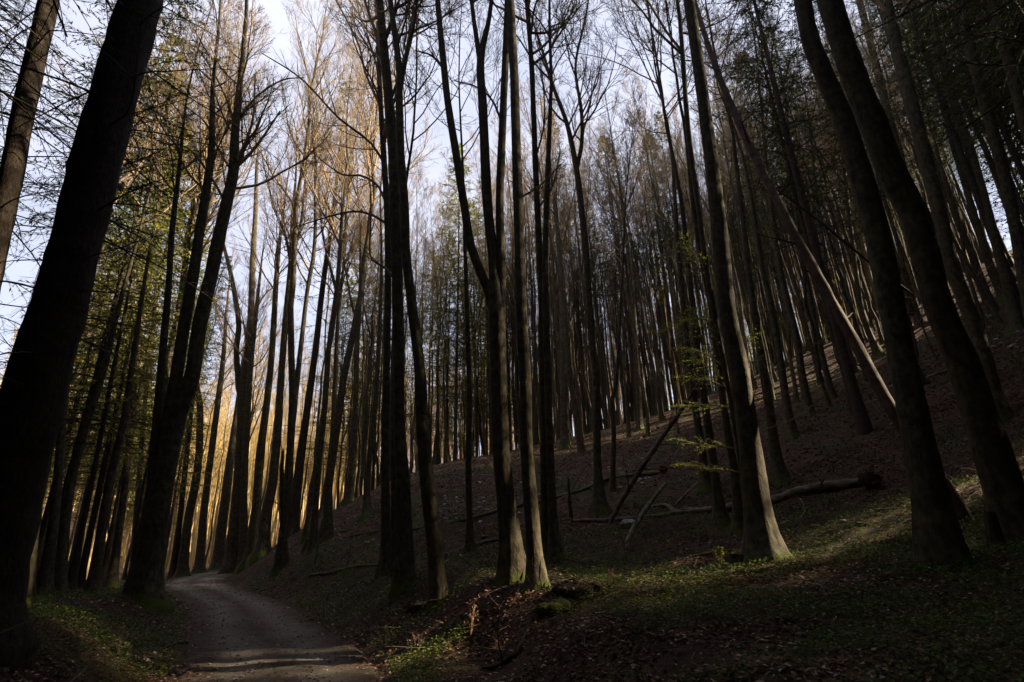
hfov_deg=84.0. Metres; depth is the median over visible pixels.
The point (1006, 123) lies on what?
spruce tree
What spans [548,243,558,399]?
beech tree
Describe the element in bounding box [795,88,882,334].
beech tree
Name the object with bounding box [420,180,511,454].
beech tree
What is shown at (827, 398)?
beech tree
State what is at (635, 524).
fallen log
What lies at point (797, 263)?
spruce tree
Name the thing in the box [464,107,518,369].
beech tree
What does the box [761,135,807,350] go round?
beech tree
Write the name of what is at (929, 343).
beech sapling
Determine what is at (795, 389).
beech tree
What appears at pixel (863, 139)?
beech tree
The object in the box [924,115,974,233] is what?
beech tree
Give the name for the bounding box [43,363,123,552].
spruce tree
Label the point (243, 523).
beech tree
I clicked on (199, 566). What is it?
beech tree
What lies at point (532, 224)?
beech tree
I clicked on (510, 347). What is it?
spruce tree
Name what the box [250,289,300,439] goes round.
beech tree
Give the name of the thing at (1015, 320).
beech tree
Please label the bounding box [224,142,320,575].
beech tree
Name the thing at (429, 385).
spruce tree
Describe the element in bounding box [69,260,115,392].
beech tree
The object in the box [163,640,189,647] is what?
fallen branch
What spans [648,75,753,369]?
beech tree
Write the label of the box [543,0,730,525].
beech tree
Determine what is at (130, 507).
spruce tree
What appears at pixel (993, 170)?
spruce tree
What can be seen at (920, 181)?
beech tree
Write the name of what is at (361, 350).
spruce tree
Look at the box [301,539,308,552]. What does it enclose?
tree stump
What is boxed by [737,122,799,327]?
spruce tree
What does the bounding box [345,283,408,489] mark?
spruce tree
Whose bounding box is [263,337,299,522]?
beech tree
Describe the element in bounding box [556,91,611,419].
beech tree
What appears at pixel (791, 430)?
beech tree
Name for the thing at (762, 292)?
spruce tree
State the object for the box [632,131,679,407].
beech tree
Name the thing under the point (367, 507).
beech tree
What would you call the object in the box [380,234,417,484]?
beech tree
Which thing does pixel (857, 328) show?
beech tree
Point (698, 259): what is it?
beech tree
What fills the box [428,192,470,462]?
beech tree
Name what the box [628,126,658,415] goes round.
beech tree
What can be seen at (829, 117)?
beech tree
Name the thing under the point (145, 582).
beech tree
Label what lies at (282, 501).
snag
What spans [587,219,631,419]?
beech tree
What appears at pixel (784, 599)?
wood anemones
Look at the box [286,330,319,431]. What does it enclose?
beech tree
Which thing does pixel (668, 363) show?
beech tree
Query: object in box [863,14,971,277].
beech tree
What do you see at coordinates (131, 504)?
spruce tree
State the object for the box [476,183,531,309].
beech tree
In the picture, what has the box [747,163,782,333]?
beech tree
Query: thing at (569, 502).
snag
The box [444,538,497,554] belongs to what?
fallen log
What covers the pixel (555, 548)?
beech tree
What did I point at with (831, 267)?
beech tree
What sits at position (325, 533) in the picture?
beech tree
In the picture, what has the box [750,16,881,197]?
beech tree
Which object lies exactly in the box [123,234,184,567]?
beech tree
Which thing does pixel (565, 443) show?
beech tree
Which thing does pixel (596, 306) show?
spruce tree
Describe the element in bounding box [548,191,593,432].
beech tree
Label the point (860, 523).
fallen branch
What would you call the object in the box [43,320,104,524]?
spruce tree
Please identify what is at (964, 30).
spruce tree
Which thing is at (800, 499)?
fallen branch
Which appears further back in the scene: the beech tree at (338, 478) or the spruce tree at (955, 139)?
the beech tree at (338, 478)
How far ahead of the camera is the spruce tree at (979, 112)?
39.29 m
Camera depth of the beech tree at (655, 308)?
49.15 m
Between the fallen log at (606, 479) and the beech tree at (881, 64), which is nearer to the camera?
the fallen log at (606, 479)
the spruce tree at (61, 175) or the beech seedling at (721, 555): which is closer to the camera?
the beech seedling at (721, 555)
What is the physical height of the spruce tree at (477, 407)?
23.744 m
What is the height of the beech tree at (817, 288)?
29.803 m
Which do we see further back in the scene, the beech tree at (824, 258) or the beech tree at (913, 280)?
the beech tree at (913, 280)
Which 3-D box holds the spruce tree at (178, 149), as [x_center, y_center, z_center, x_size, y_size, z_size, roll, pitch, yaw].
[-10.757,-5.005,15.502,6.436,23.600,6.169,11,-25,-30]
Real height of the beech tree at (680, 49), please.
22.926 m
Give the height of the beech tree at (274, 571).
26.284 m
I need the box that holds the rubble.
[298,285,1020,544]
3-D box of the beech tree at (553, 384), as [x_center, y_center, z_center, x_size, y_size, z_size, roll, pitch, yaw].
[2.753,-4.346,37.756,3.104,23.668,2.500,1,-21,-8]
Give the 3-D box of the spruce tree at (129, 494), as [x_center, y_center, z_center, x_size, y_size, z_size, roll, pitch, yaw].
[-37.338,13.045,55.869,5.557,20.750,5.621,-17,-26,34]
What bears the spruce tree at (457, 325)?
on the ground at (660, 663)
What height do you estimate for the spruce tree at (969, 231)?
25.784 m
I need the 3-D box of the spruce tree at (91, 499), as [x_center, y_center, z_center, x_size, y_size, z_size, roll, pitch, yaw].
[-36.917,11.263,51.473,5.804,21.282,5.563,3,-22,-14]
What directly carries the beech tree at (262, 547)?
on the ground at (660, 663)
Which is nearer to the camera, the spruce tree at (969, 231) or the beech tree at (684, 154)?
the beech tree at (684, 154)
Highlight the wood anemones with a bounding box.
[56,495,1022,679]
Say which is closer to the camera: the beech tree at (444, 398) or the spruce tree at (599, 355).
the beech tree at (444, 398)
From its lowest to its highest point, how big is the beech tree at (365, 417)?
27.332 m
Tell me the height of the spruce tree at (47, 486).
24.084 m
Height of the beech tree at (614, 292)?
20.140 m
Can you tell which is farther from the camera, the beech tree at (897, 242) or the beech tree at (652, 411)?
the beech tree at (652, 411)
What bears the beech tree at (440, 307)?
on the ground at (660, 663)
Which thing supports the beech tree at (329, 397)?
on the ground at (660, 663)
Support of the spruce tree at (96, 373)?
on the ground at (660, 663)
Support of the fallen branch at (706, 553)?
on the ground at (660, 663)
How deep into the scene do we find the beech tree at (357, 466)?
57.41 m
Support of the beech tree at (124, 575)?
on the ground at (660, 663)
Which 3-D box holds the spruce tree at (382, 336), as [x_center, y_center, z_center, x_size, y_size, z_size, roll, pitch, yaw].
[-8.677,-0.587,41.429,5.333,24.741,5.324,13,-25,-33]
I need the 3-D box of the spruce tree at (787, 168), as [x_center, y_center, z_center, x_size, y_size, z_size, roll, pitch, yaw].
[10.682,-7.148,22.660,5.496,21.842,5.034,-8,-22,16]
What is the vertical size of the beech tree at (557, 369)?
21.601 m
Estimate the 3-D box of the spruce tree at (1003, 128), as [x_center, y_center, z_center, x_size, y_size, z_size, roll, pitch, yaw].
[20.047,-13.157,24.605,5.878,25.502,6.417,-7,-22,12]
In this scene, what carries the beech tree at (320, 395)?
on the ground at (660, 663)
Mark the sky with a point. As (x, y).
(273, 8)
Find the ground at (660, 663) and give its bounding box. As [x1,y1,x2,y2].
[0,249,1023,681]
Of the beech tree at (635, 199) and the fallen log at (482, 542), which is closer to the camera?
the fallen log at (482, 542)
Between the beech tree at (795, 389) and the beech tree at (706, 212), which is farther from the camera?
the beech tree at (706, 212)
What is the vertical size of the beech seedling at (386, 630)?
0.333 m
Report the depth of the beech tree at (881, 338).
34.72 m
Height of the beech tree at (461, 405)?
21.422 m
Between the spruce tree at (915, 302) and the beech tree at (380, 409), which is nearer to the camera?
the spruce tree at (915, 302)
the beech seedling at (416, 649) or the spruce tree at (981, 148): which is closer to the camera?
the beech seedling at (416, 649)
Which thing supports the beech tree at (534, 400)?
on the ground at (660, 663)
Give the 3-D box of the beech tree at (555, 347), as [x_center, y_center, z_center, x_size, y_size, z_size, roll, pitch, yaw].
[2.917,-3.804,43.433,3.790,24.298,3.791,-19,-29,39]
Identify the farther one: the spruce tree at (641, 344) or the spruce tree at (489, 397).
the spruce tree at (641, 344)
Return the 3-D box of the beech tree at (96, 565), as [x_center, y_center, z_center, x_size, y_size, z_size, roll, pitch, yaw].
[-13.531,-3.180,20.202,5.280,23.822,4.843,-2,-21,0]
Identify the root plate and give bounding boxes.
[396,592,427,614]
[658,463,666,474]
[857,467,885,489]
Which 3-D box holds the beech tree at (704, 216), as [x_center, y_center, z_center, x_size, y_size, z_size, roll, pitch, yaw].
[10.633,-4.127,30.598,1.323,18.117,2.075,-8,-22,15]
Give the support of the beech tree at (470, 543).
on the ground at (660, 663)
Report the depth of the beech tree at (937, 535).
7.41 m
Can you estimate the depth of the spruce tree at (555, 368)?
60.92 m
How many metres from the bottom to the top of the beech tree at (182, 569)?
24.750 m
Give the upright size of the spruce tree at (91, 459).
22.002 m
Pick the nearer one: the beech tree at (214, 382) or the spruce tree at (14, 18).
the spruce tree at (14, 18)
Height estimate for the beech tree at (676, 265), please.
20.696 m
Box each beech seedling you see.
[114,627,128,658]
[374,624,393,647]
[410,632,425,653]
[464,603,480,637]
[492,630,507,657]
[606,568,613,586]
[712,546,726,566]
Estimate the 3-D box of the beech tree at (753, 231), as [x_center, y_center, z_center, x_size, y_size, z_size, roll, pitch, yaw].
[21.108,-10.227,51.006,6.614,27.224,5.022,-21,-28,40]
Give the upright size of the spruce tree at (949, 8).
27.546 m
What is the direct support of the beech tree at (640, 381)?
on the ground at (660, 663)
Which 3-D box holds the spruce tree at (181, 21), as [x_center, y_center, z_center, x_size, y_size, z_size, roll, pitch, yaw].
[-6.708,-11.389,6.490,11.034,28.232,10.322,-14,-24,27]
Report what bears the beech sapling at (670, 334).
on the ground at (660, 663)
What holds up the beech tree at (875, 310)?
on the ground at (660, 663)
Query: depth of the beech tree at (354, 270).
35.43 m
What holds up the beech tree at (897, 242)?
on the ground at (660, 663)
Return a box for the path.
[165,571,381,681]
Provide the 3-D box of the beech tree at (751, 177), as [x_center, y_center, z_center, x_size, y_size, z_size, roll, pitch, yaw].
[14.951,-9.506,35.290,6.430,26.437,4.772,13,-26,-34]
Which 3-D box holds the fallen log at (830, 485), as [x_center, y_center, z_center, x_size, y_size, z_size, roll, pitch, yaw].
[6.187,4.015,13.707,4.177,1.174,0.400,-10,-22,20]
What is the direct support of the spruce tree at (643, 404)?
on the ground at (660, 663)
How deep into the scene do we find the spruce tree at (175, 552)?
36.41 m
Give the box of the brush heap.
[543,572,616,598]
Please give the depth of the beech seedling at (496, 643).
6.79 m
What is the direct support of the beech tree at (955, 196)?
on the ground at (660, 663)
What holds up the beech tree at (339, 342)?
on the ground at (660, 663)
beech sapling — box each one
[637,234,698,433]
[677,288,826,432]
[702,221,753,368]
[741,226,826,378]
[818,242,863,337]
[864,194,963,360]
[917,150,1005,320]
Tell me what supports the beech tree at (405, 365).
on the ground at (660, 663)
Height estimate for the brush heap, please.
0.506 m
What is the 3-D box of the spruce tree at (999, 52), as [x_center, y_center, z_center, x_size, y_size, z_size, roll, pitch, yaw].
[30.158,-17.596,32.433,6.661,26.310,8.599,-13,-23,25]
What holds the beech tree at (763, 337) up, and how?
on the ground at (660, 663)
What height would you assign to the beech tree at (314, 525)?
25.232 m
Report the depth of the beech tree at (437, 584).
11.44 m
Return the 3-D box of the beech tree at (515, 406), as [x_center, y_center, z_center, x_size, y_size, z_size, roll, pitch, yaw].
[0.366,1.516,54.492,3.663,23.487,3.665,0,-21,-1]
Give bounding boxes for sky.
[0,0,1023,475]
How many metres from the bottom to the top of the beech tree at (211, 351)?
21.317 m
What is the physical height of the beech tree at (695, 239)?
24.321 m
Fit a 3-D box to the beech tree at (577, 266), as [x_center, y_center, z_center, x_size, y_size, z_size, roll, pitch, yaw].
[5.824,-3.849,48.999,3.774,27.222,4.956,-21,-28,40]
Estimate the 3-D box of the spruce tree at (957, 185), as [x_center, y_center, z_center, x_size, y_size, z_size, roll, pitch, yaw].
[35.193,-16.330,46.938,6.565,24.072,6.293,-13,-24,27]
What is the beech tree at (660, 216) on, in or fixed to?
on the ground at (660, 663)
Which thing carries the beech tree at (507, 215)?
on the ground at (660, 663)
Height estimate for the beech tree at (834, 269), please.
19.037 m
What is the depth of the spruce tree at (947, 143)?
43.28 m
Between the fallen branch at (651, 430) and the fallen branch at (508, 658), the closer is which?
the fallen branch at (508, 658)
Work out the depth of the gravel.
10.96 m
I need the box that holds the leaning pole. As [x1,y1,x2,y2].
[607,362,702,525]
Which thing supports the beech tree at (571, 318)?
on the ground at (660, 663)
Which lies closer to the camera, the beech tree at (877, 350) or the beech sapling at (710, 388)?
the beech sapling at (710, 388)
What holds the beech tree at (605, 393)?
on the ground at (660, 663)
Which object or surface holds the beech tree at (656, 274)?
on the ground at (660, 663)
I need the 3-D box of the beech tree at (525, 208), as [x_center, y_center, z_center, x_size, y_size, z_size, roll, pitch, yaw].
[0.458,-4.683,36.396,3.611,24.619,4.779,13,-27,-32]
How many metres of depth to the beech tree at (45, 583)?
16.11 m
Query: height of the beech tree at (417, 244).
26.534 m
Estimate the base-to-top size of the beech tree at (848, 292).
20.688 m
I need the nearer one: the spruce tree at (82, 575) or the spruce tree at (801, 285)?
the spruce tree at (82, 575)
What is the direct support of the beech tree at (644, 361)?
on the ground at (660, 663)
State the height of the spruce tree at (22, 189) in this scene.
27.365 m
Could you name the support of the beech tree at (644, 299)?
on the ground at (660, 663)
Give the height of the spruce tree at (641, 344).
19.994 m
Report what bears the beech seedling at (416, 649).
on the ground at (660, 663)
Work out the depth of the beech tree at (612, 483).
21.41 m
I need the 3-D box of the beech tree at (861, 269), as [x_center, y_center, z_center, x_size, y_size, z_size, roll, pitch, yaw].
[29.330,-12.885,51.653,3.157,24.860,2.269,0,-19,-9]
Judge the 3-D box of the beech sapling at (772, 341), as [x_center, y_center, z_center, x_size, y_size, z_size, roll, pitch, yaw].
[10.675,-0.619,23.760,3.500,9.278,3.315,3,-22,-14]
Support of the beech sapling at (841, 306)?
on the ground at (660, 663)
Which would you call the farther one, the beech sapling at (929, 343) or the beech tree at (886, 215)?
the beech tree at (886, 215)
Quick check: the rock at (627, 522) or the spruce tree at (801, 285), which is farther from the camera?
the spruce tree at (801, 285)
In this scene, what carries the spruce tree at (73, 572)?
on the ground at (660, 663)
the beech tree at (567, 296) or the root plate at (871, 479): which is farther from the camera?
the beech tree at (567, 296)
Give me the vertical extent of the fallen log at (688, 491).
2.168 m
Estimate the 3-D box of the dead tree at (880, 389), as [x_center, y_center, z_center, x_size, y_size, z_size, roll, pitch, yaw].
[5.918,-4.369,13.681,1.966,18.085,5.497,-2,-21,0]
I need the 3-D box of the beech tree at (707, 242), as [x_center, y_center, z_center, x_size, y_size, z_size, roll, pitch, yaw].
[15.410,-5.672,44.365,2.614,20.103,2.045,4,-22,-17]
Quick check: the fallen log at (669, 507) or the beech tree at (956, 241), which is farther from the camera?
the beech tree at (956, 241)
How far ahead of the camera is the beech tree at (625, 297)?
55.29 m
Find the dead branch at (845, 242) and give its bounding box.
[776,181,914,295]
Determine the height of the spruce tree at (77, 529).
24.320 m
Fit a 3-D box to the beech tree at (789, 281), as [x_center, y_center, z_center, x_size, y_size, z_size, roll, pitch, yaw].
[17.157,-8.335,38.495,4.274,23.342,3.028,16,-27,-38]
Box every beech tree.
[26,500,43,606]
[36,11,201,596]
[37,210,148,569]
[54,15,277,594]
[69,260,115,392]
[82,41,250,594]
[102,175,208,588]
[107,376,139,559]
[119,0,342,615]
[121,272,179,579]
[122,0,262,588]
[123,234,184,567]
[132,15,274,564]
[153,0,294,320]
[170,236,234,577]
[176,321,234,471]
[190,261,259,573]
[201,311,244,453]
[202,317,217,367]
[203,334,242,560]
[206,125,285,573]
[207,299,269,569]
[213,222,285,573]
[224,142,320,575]
[241,0,372,570]
[245,103,337,569]
[248,84,364,578]
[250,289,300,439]
[255,0,455,578]
[260,321,310,513]
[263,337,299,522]
[284,30,378,554]
[284,296,333,514]
[285,34,380,543]
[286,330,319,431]
[290,139,384,519]
[295,204,348,455]
[306,271,365,396]
[306,301,373,507]
[310,330,338,489]
[317,128,383,507]
[318,1,445,544]
[326,0,425,605]
[326,72,438,522]
[329,145,384,494]
[330,120,414,497]
[342,237,371,492]
[350,0,483,616]
[353,0,503,576]
[354,350,368,493]
[364,254,391,487]
[365,228,405,479]
[373,355,382,485]
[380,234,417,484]
[390,0,554,554]
[403,151,451,470]
[404,172,477,465]
[404,289,412,422]
[406,338,414,472]
[407,263,436,349]
[408,240,437,472]
[415,0,551,587]
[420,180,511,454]
[424,236,449,463]
[426,147,461,461]
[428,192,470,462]
[435,347,451,449]
[442,211,484,455]
[459,361,464,438]
[461,0,621,562]
[461,185,488,455]
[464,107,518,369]
[468,156,514,281]
[470,69,586,454]
[473,211,484,440]
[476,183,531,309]
[493,0,598,558]
[494,143,541,294]
[504,111,543,300]
[506,0,567,592]
[506,276,531,439]
[507,178,548,444]
[511,76,590,449]
[515,0,637,515]
[526,107,584,441]
[527,75,602,441]
[527,172,569,439]
[528,133,566,441]
[531,290,538,353]
[535,235,580,432]
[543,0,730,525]
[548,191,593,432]
[548,234,591,392]
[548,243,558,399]
[548,244,564,439]
[549,167,583,433]
[554,185,592,431]
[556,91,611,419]
[559,135,608,428]
[559,168,598,421]
[566,133,655,437]
[577,113,664,420]
[582,75,662,491]
[585,81,655,430]
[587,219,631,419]
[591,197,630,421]
[593,0,736,494]
[593,226,651,420]
[595,130,649,435]
[596,254,630,420]
[597,149,631,424]
[597,215,622,368]
[600,102,663,398]
[602,0,743,535]
[602,0,760,504]
[610,196,653,415]
[616,55,691,410]
[626,165,665,374]
[627,238,650,416]
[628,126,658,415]
[628,152,674,408]
[630,94,710,409]
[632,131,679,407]
[632,140,709,395]
[637,265,646,326]
[640,0,792,487]
[640,193,661,375]
[646,1,799,439]
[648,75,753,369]
[657,88,718,313]
[657,194,700,290]
[661,188,692,337]
[663,0,796,566]
[667,147,725,389]
[669,148,711,337]
[671,126,727,243]
[679,156,715,369]
[679,178,712,266]
[680,4,775,400]
[680,174,714,278]
[683,132,718,320]
[691,116,757,388]
[694,124,787,357]
[707,0,816,416]
[707,29,798,377]
[708,45,804,364]
[711,82,788,367]
[711,88,774,386]
[714,28,799,402]
[716,100,777,381]
[727,83,821,368]
[731,0,838,402]
[742,23,864,391]
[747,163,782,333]
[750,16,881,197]
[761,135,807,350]
[763,0,867,351]
[764,57,831,406]
[770,40,853,352]
[770,122,829,340]
[781,80,819,237]
[786,42,867,381]
[788,54,883,343]
[789,207,828,341]
[790,131,868,342]
[793,0,973,572]
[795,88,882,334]
[798,13,879,138]
[800,35,885,358]
[800,66,850,186]
[804,150,846,316]
[808,35,874,164]
[809,96,877,312]
[812,123,878,314]
[813,0,918,359]
[816,0,1023,546]
[818,11,919,364]
[818,122,875,331]
[818,128,879,319]
[822,117,920,303]
[824,135,871,327]
[845,0,1023,362]
[847,0,936,341]
[847,1,931,215]
[850,0,912,141]
[854,0,1003,326]
[856,25,906,166]
[856,86,911,300]
[859,22,965,271]
[861,0,1013,423]
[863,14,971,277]
[870,111,914,276]
[875,7,984,306]
[876,2,1004,303]
[881,1,984,326]
[892,0,1023,338]
[901,21,993,258]
[921,102,967,234]
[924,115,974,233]
[927,100,983,263]
[938,142,979,263]
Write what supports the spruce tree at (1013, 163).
on the ground at (660, 663)
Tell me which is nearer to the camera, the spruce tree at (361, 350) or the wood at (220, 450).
the spruce tree at (361, 350)
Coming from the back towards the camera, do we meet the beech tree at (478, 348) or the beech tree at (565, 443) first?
the beech tree at (478, 348)
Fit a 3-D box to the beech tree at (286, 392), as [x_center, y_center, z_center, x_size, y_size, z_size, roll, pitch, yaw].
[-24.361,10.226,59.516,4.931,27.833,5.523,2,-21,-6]
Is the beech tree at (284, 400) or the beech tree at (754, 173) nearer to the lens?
the beech tree at (754, 173)
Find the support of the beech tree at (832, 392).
on the ground at (660, 663)
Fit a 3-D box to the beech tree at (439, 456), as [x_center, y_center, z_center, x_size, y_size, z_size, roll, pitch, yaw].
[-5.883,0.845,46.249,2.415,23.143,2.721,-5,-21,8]
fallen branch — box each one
[68,580,107,681]
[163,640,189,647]
[479,554,544,669]
[640,420,676,438]
[666,509,740,564]
[776,475,805,516]
[848,521,869,525]
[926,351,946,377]
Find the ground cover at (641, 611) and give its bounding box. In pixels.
[27,317,1023,681]
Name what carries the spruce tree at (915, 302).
on the ground at (660, 663)
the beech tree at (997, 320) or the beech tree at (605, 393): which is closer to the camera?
the beech tree at (997, 320)
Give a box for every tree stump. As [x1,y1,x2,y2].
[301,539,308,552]
[724,553,743,566]
[982,510,1007,550]
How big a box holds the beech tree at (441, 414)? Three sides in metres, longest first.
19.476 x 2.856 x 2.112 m
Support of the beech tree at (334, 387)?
on the ground at (660, 663)
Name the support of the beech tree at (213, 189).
on the ground at (660, 663)
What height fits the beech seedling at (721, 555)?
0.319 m
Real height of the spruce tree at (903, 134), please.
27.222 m
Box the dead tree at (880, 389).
[679,0,975,522]
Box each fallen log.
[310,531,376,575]
[348,466,660,536]
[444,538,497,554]
[570,492,687,521]
[624,482,670,547]
[650,503,688,512]
[674,451,724,505]
[682,478,860,513]
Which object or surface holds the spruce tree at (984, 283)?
on the ground at (660, 663)
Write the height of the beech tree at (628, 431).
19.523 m
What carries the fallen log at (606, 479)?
on the ground at (660, 663)
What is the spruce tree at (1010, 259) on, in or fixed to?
on the ground at (660, 663)
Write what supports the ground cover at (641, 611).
on the ground at (660, 663)
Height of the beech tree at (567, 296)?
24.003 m
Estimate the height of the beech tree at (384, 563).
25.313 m
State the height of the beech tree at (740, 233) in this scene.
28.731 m
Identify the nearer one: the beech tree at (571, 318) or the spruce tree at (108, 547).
the spruce tree at (108, 547)
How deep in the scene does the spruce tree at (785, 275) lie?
63.07 m
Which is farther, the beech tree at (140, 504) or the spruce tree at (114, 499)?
the spruce tree at (114, 499)
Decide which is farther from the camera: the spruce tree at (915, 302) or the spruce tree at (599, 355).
the spruce tree at (599, 355)
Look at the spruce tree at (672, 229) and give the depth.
42.53 m
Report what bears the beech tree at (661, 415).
on the ground at (660, 663)
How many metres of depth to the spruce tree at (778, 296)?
57.16 m
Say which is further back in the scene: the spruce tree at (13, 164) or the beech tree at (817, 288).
the beech tree at (817, 288)
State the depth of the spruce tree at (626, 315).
41.31 m
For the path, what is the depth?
9.60 m
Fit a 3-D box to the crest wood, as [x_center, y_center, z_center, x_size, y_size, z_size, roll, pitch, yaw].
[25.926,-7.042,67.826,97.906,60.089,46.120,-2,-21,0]
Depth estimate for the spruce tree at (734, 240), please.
44.28 m
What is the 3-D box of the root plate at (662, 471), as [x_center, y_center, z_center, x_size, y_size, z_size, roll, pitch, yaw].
[4.996,4.323,18.867,0.447,0.673,0.540,-19,-27,37]
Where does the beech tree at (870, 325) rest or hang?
on the ground at (660, 663)
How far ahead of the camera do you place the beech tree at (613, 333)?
60.47 m
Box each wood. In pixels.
[0,184,971,578]
[334,45,970,495]
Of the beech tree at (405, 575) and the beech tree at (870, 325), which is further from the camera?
the beech tree at (870, 325)
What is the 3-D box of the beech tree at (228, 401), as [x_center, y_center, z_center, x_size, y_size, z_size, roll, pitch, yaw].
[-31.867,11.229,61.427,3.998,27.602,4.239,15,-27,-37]
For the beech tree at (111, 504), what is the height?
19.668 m
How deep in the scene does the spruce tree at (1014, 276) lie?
35.29 m
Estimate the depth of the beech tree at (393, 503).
17.65 m
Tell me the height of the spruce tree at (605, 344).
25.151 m
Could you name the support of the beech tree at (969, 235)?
on the ground at (660, 663)
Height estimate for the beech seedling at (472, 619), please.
0.425 m
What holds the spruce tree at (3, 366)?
on the ground at (660, 663)
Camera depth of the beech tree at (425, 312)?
39.77 m
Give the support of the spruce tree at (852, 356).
on the ground at (660, 663)
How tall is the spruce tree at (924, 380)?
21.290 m
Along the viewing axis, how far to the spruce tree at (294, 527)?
32.91 m
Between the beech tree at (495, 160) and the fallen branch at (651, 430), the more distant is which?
the beech tree at (495, 160)
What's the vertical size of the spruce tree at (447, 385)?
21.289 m
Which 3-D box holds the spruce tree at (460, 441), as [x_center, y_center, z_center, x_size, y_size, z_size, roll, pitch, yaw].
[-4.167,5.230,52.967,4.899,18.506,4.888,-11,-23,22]
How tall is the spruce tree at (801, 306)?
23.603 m
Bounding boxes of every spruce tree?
[0,0,73,304]
[0,0,91,278]
[0,0,144,201]
[0,0,169,415]
[0,0,220,340]
[0,0,238,498]
[0,0,286,672]
[0,35,201,583]
[0,49,22,337]
[0,335,46,500]
[4,152,151,554]
[13,0,174,86]
[36,262,113,576]
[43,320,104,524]
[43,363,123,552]
[44,282,113,503]
[48,253,152,570]
[53,117,210,588]
[63,291,156,548]
[65,319,130,549]
[67,79,193,589]
[68,139,211,582]
[70,349,146,548]
[70,394,128,562]
[72,357,157,547]
[88,422,147,530]
[89,214,224,533]
[98,377,153,534]
[110,434,183,533]
[111,297,210,512]
[164,325,218,572]
[166,255,232,578]
[178,0,185,49]
[250,76,357,536]
[294,274,371,499]
[309,234,382,489]
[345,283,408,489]
[361,237,424,477]
[405,251,465,444]
[406,142,489,460]
[422,234,482,450]
[439,314,488,458]
[442,203,517,456]
[456,167,514,454]
[459,245,519,449]
[460,302,512,454]
[485,245,538,440]
[505,196,538,410]
[524,113,598,435]
[536,337,573,410]
[571,188,628,426]
[573,293,613,429]
[577,276,615,428]
[579,134,664,404]
[595,144,661,418]
[621,265,663,400]
[632,133,712,391]
[646,110,711,400]
[694,0,873,434]
[708,143,785,336]
[714,85,781,358]
[721,52,849,384]
[728,0,884,415]
[732,205,775,365]
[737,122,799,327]
[748,25,874,372]
[757,118,828,329]
[760,206,803,322]
[765,247,809,325]
[782,0,946,385]
[789,263,816,301]
[810,0,1023,95]
[815,163,861,322]
[827,134,907,275]
[833,59,929,324]
[851,0,1006,313]
[854,0,1023,190]
[856,0,1023,319]
[860,48,931,236]
[884,0,1022,68]
[889,0,1023,207]
[894,4,1011,210]
[895,2,1013,266]
[897,81,976,270]
[898,0,1023,251]
[901,34,995,237]
[902,0,1023,221]
[905,10,1016,280]
[914,41,1007,230]
[924,21,1010,210]
[931,8,1023,224]
[936,15,1022,183]
[937,9,1023,257]
[937,103,1010,248]
[941,0,1015,65]
[943,128,985,262]
[948,24,1023,197]
[952,127,1003,231]
[969,0,1023,221]
[978,0,1023,179]
[982,10,1023,226]
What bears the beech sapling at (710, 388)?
on the ground at (660, 663)
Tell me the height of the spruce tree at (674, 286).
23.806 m
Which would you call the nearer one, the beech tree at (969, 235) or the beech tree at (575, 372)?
the beech tree at (575, 372)
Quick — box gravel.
[166,571,364,681]
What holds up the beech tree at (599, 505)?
on the ground at (660, 663)
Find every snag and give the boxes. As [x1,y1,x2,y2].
[266,448,291,536]
[312,538,318,565]
[567,477,573,522]
[900,266,920,328]
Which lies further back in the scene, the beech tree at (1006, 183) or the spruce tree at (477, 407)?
the spruce tree at (477, 407)
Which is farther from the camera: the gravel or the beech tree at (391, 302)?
the beech tree at (391, 302)
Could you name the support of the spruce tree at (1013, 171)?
on the ground at (660, 663)
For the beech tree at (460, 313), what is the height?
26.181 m
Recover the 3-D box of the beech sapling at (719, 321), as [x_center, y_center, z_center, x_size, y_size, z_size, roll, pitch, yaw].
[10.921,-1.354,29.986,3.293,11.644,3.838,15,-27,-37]
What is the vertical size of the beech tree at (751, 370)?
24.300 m
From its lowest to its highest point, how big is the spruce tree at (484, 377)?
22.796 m
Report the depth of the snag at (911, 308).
26.01 m
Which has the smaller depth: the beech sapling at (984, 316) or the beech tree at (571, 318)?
the beech sapling at (984, 316)
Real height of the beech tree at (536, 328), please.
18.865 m
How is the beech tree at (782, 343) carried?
on the ground at (660, 663)
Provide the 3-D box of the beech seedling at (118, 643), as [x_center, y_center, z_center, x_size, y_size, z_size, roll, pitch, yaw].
[-5.037,3.863,7.327,0.168,0.429,0.213,-6,-21,11]
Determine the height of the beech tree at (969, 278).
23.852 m
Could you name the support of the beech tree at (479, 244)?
on the ground at (660, 663)
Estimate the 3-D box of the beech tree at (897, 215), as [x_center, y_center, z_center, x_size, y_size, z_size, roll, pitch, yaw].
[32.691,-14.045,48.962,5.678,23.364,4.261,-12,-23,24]
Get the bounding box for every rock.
[532,598,570,615]
[619,519,634,527]
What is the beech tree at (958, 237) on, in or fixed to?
on the ground at (660, 663)
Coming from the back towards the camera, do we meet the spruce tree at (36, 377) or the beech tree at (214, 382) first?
the beech tree at (214, 382)

